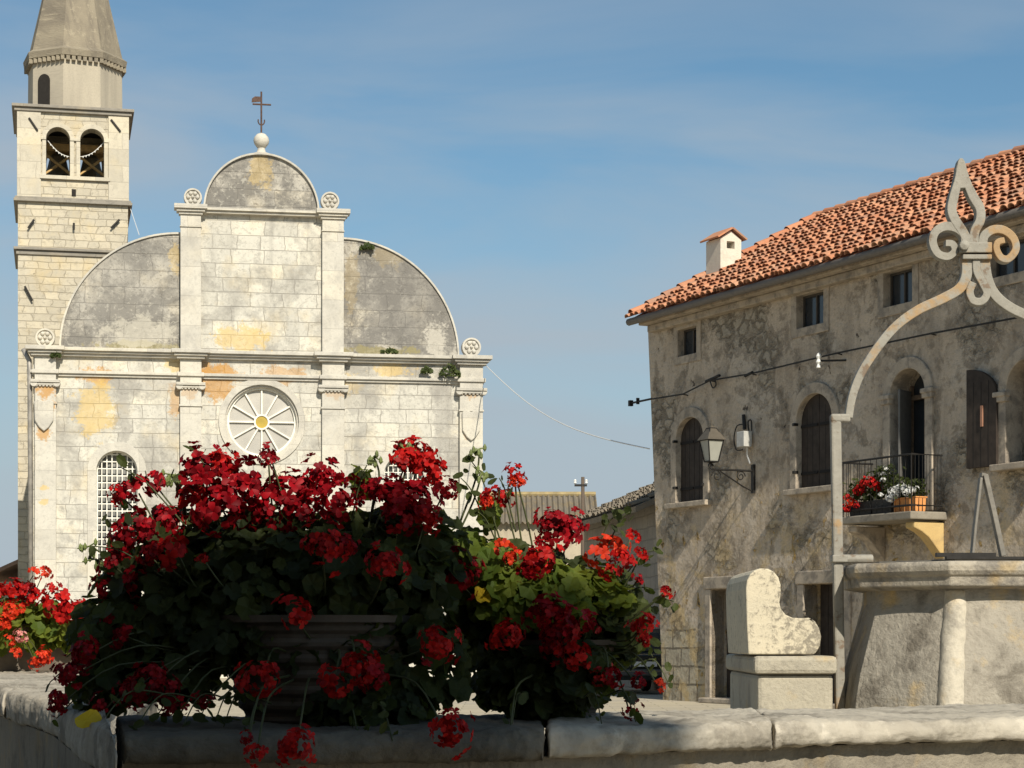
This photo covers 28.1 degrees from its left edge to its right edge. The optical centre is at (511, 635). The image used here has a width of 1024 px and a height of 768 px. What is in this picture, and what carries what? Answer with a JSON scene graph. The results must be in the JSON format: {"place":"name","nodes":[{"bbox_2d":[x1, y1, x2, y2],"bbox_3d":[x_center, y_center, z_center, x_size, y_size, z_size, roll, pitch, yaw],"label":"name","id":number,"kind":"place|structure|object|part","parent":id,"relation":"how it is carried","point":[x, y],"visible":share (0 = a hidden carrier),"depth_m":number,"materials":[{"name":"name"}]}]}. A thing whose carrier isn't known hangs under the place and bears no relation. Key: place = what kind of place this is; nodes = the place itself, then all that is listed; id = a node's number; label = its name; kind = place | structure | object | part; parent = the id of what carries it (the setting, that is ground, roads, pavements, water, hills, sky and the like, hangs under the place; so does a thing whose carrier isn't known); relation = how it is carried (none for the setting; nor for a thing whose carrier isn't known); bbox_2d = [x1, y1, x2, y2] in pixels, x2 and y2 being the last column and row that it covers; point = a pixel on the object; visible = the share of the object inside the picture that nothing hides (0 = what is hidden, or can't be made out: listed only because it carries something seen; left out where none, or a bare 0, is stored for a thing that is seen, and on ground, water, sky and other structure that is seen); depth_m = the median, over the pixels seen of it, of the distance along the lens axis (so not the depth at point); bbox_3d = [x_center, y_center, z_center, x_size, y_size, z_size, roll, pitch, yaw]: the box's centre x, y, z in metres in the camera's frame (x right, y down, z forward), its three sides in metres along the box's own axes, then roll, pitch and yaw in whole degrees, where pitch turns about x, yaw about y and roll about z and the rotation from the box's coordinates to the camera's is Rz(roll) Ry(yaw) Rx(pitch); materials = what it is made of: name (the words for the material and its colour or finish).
{"place":"outdoors","nodes":[
{"label":"outdoors","id":0,"kind":"place"},
{"bbox_2d":[12,0,133,600],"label":"bell tower","id":1,"kind":"structure","parent":0,"point":[73,228],"depth_m":68.47,"materials":[{"name":"stone"}]},
{"bbox_2d":[38,74,49,104],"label":"drum window","id":2,"kind":"structure","parent":1,"relation":"in","point":[44,80],"depth_m":68.81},
{"bbox_2d":[47,151,69,175],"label":"church bell","id":3,"kind":"object","parent":1,"relation":"hanging from","point":[57,157],"visible":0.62,"depth_m":70.06,"materials":[{"name":"brown metal"}]},
{"bbox_2d":[80,153,101,176],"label":"church bell","id":4,"kind":"object","parent":1,"relation":"hanging from","point":[91,159],"visible":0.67,"depth_m":70.30,"materials":[{"name":"brown metal"}]},
{"bbox_2d":[158,678,729,734],"bbox_3d":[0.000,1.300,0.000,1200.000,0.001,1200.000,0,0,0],"label":"square paving","id":5,"kind":"structure","parent":0,"point":[652,700],"depth_m":37.60,"materials":[{"name":"beige stone"}]},
{"bbox_2d":[0,559,17,599],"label":"outbuilding","id":6,"kind":"structure","parent":5,"relation":"on","point":[8,571],"depth_m":76.65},
{"bbox_2d":[21,92,492,678],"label":"church","id":7,"kind":"structure","parent":5,"relation":"on","point":[255,302],"depth_m":63.12,"materials":[{"name":"stone"}]},
{"bbox_2d":[49,350,61,358],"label":"weed tuft","id":8,"kind":"object","parent":7,"relation":"on","point":[52,355],"visible":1,"depth_m":61.76,"materials":[{"name":"green plant"}]},
{"bbox_2d":[87,442,145,604],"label":"arched window","id":9,"kind":"structure","parent":7,"relation":"in","point":[109,472],"depth_m":62.53,"materials":[{"name":"stone"}]},
{"bbox_2d":[219,380,304,463],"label":"round window","id":10,"kind":"structure","parent":7,"relation":"in","point":[260,413],"depth_m":63.32,"materials":[{"name":"stone"}]},
{"bbox_2d":[359,242,374,250],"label":"weed tuft","id":11,"kind":"object","parent":7,"relation":"on","point":[367,245],"visible":1,"depth_m":63.70,"materials":[{"name":"green plant"}]},
{"bbox_2d":[380,347,398,353],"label":"weed tuft","id":12,"kind":"object","parent":7,"relation":"on","point":[389,350],"visible":1,"depth_m":63.59,"materials":[{"name":"green plant"}]},
{"bbox_2d":[375,448,431,534],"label":"arched window","id":13,"kind":"structure","parent":7,"relation":"in","point":[386,467],"depth_m":63.97,"materials":[{"name":"stone"}]},
{"bbox_2d":[420,365,432,374],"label":"weed tuft","id":14,"kind":"object","parent":7,"relation":"on","point":[426,369],"visible":1,"depth_m":63.72,"materials":[{"name":"green plant"}]},
{"bbox_2d":[439,363,460,377],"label":"weed tuft","id":15,"kind":"object","parent":7,"relation":"on","point":[453,369],"visible":1,"depth_m":63.80,"materials":[{"name":"green plant"}]},
{"bbox_2d":[486,366,649,448],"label":"overhead wire","id":16,"kind":"object","parent":7,"relation":"attached to","point":[564,424],"visible":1,"depth_m":50.39,"materials":[{"name":"grey metal"}]},
{"bbox_2d":[574,477,587,554],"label":"utility pole","id":17,"kind":"object","parent":5,"relation":"on","point":[584,482],"visible":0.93,"depth_m":58.96,"materials":[{"name":"grey wood"}]},
{"bbox_2d":[574,482,662,690],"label":"stone shed","id":18,"kind":"structure","parent":5,"relation":"on","point":[640,502],"depth_m":50.25,"materials":[{"name":"stone"}]},
{"bbox_2d":[611,629,661,690],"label":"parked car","id":19,"kind":"object","parent":5,"relation":"on","point":[644,655],"visible":0.12,"depth_m":45.19,"materials":[{"name":"black paint"}]},
{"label":"car window","id":20,"kind":"part","parent":19,"relation":"part of","materials":[{"name":"black glass"}]},
{"bbox_2d":[624,145,1023,708],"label":"stone house","id":21,"kind":"structure","parent":5,"relation":"on","point":[942,414],"depth_m":36.80,"materials":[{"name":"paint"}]},
{"bbox_2d":[628,398,649,405],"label":"corner bracket","id":22,"kind":"object","parent":21,"relation":"attached to","point":[631,402],"visible":1,"depth_m":42.40,"materials":[{"name":"black metal"}]},
{"bbox_2d":[673,320,700,365],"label":"attic window","id":23,"kind":"structure","parent":21,"relation":"in","point":[687,337],"depth_m":40.79,"materials":[{"name":"stone"}]},
{"bbox_2d":[664,407,711,508],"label":"arched window","id":24,"kind":"structure","parent":21,"relation":"in","point":[690,476],"depth_m":40.63,"materials":[{"name":"stone"}]},
{"bbox_2d":[698,576,736,703],"bbox_3d":[4.161,0.079,39.358,0.650,2.441,1.444,0,0,-26],"label":"doorway","id":25,"kind":"structure","parent":21,"relation":"in","point":[720,582],"depth_m":39.78,"materials":[{"name":"stone"}]},
{"bbox_2d":[697,420,755,493],"bbox_3d":[4.035,-3.333,38.154,1.135,1.330,0.390,0,0,-26],"label":"wall lantern","id":26,"kind":"object","parent":21,"relation":"attached to","point":[711,439],"depth_m":37.94,"materials":[{"name":"black metal"}]},
{"bbox_2d":[733,414,751,463],"bbox_3d":[4.293,-3.700,38.620,0.220,0.951,0.644,0,0,-26],"label":"junction box","id":27,"kind":"object","parent":21,"relation":"attached to","point":[744,439],"visible":1,"depth_m":38.41,"materials":[{"name":"grey paint"}]},
{"bbox_2d":[791,286,829,338],"bbox_3d":[5.479,-5.855,36.803,0.325,0.917,1.179,0,0,-26],"label":"attic window","id":28,"kind":"structure","parent":21,"relation":"in","point":[810,311],"depth_m":36.92,"materials":[{"name":"stone"}]},
{"bbox_2d":[783,382,839,495],"bbox_3d":[5.488,-3.537,36.632,0.460,1.987,1.639,0,0,-26],"label":"arched window","id":29,"kind":"structure","parent":21,"relation":"in","point":[810,468],"depth_m":36.80,"materials":[{"name":"wood"}]},
{"bbox_2d":[795,570,851,708],"bbox_3d":[5.614,0.068,36.387,0.650,2.464,1.695,0,0,-26],"label":"doorway","id":30,"kind":"structure","parent":21,"relation":"in","point":[817,576],"depth_m":36.81,"materials":[{"name":"stone"}]},
{"bbox_2d":[816,353,845,367],"bbox_3d":[5.598,-4.835,35.900,0.549,0.270,0.098,0,0,23],"label":"insulator bracket","id":31,"kind":"object","parent":21,"relation":"attached to","point":[818,360],"visible":1,"depth_m":35.95,"materials":[{"name":"white ceramic"}]},
{"bbox_2d":[650,317,1016,399],"bbox_3d":[5.790,-4.886,35.713,0.168,0.275,13.322,0,0,-26],"label":"wall cable","id":32,"kind":"object","parent":21,"relation":"attached to","point":[713,379],"depth_m":36.45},
{"bbox_2d":[842,476,882,515],"bbox_3d":[5.923,-2.340,34.431,0.605,0.663,0.692,0,0,-26],"label":"balcony flower box","id":33,"kind":"object","parent":21,"relation":"on","point":[855,490],"visible":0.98,"depth_m":34.30,"materials":[{"name":"plastic"}]},
{"bbox_2d":[863,463,904,513],"bbox_3d":[6.170,-2.425,33.870,0.572,0.834,0.652,0,0,-26],"label":"balcony flower box","id":34,"kind":"object","parent":21,"relation":"on","point":[881,491],"visible":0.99,"depth_m":33.83,"materials":[{"name":"plastic"}]},
{"bbox_2d":[877,263,918,318],"bbox_3d":[6.617,-5.857,34.476,0.325,0.908,1.121,0,0,-26],"label":"attic window","id":35,"kind":"structure","parent":21,"relation":"in","point":[898,288],"depth_m":34.60,"materials":[{"name":"stone"}]},
{"bbox_2d":[878,356,935,510],"bbox_3d":[6.774,-3.351,34.230,0.560,2.605,1.451,0,0,-26],"label":"balcony door","id":36,"kind":"structure","parent":21,"relation":"in","point":[908,416],"depth_m":34.51,"materials":[{"name":"stone"}]},
{"bbox_2d":[885,477,929,511],"bbox_3d":[6.436,-2.283,33.375,0.516,0.550,0.732,0,0,-26],"label":"balcony flower box","id":37,"kind":"object","parent":21,"relation":"on","point":[907,490],"visible":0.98,"depth_m":33.21,"materials":[{"name":"wood"}]},
{"bbox_2d":[966,347,1023,471],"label":"arched window","id":38,"kind":"structure","parent":21,"relation":"in","point":[993,412],"depth_m":32.02,"materials":[{"name":"wood"}]},
{"bbox_2d":[990,235,1023,286],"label":"attic window","id":39,"kind":"structure","parent":21,"relation":"in","point":[1012,272],"depth_m":31.98,"materials":[{"name":"stone"}]},
{"bbox_2d":[0,671,1023,767],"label":"stone parapet","id":40,"kind":"structure","parent":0,"point":[925,736],"depth_m":3.16,"materials":[{"name":"grey stone"}]},
{"bbox_2d":[0,565,85,671],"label":"geranium pot","id":41,"kind":"object","parent":40,"relation":"on","point":[32,632],"visible":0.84,"depth_m":6.22,"materials":[{"name":"red plant"}]},
{"bbox_2d":[75,709,101,728],"bbox_3d":[-0.570,0.112,2.750,0.042,0.026,0.012,0,0,-43],"label":"fallen leaf","id":42,"kind":"object","parent":40,"relation":"on","point":[86,719],"visible":0.96,"depth_m":2.75,"materials":[{"name":"yellow plant"}]},
{"bbox_2d":[45,435,482,767],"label":"geranium pot","id":43,"kind":"object","parent":40,"relation":"on","point":[332,616],"visible":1,"depth_m":3.10,"materials":[{"name":"green plant"}]},
{"bbox_2d":[443,444,678,727],"bbox_3d":[0.056,-0.077,3.208,0.424,0.474,0.567,0,0,0],"label":"geranium pot","id":44,"kind":"object","parent":40,"relation":"on","point":[546,642],"visible":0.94,"depth_m":3.25,"materials":[{"name":"green plant"}]},
{"bbox_2d":[0,0,1023,566],"label":"sky","id":45,"kind":"structure","parent":0,"point":[554,169],"materials":[{"name":"blue"}]},
{"bbox_2d":[483,492,596,569],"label":"barn","id":46,"kind":"structure","parent":0,"point":[565,502],"depth_m":75.09,"materials":[{"name":"beige paint"}]},
{"bbox_3d":[3.250,0.950,11.700,4.700,0.700,9.400,0,0,0],"label":"well platform","id":47,"kind":"object","parent":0,"visible":0},
{"bbox_2d":[726,568,836,709],"bbox_3d":[1.601,0.107,12.470,0.519,0.987,1.560,0,0,0],"label":"stone seat end","id":48,"kind":"object","parent":47,"relation":"on","point":[772,664],"visible":0.92,"depth_m":11.75,"materials":[{"name":"stone"}]},
{"bbox_2d":[830,158,1023,708],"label":"iron arch","id":49,"kind":"structure","parent":47,"relation":"on","point":[973,249],"depth_m":11.97,"materials":[{"name":"grey paint"}]},
{"bbox_2d":[843,553,1023,708],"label":"stone well","id":50,"kind":"object","parent":47,"relation":"on","point":[949,629],"visible":0.76,"depth_m":11.38,"materials":[{"name":"stone"}]},
{"bbox_2d":[970,473,1005,556],"bbox_3d":[2.672,-0.679,11.500,0.193,0.470,0.060,0,0,0],"label":"iron prop","id":51,"kind":"object","parent":50,"relation":"on","point":[984,478],"visible":0.91,"depth_m":11.47,"materials":[{"name":"grey metal"}]}
]}

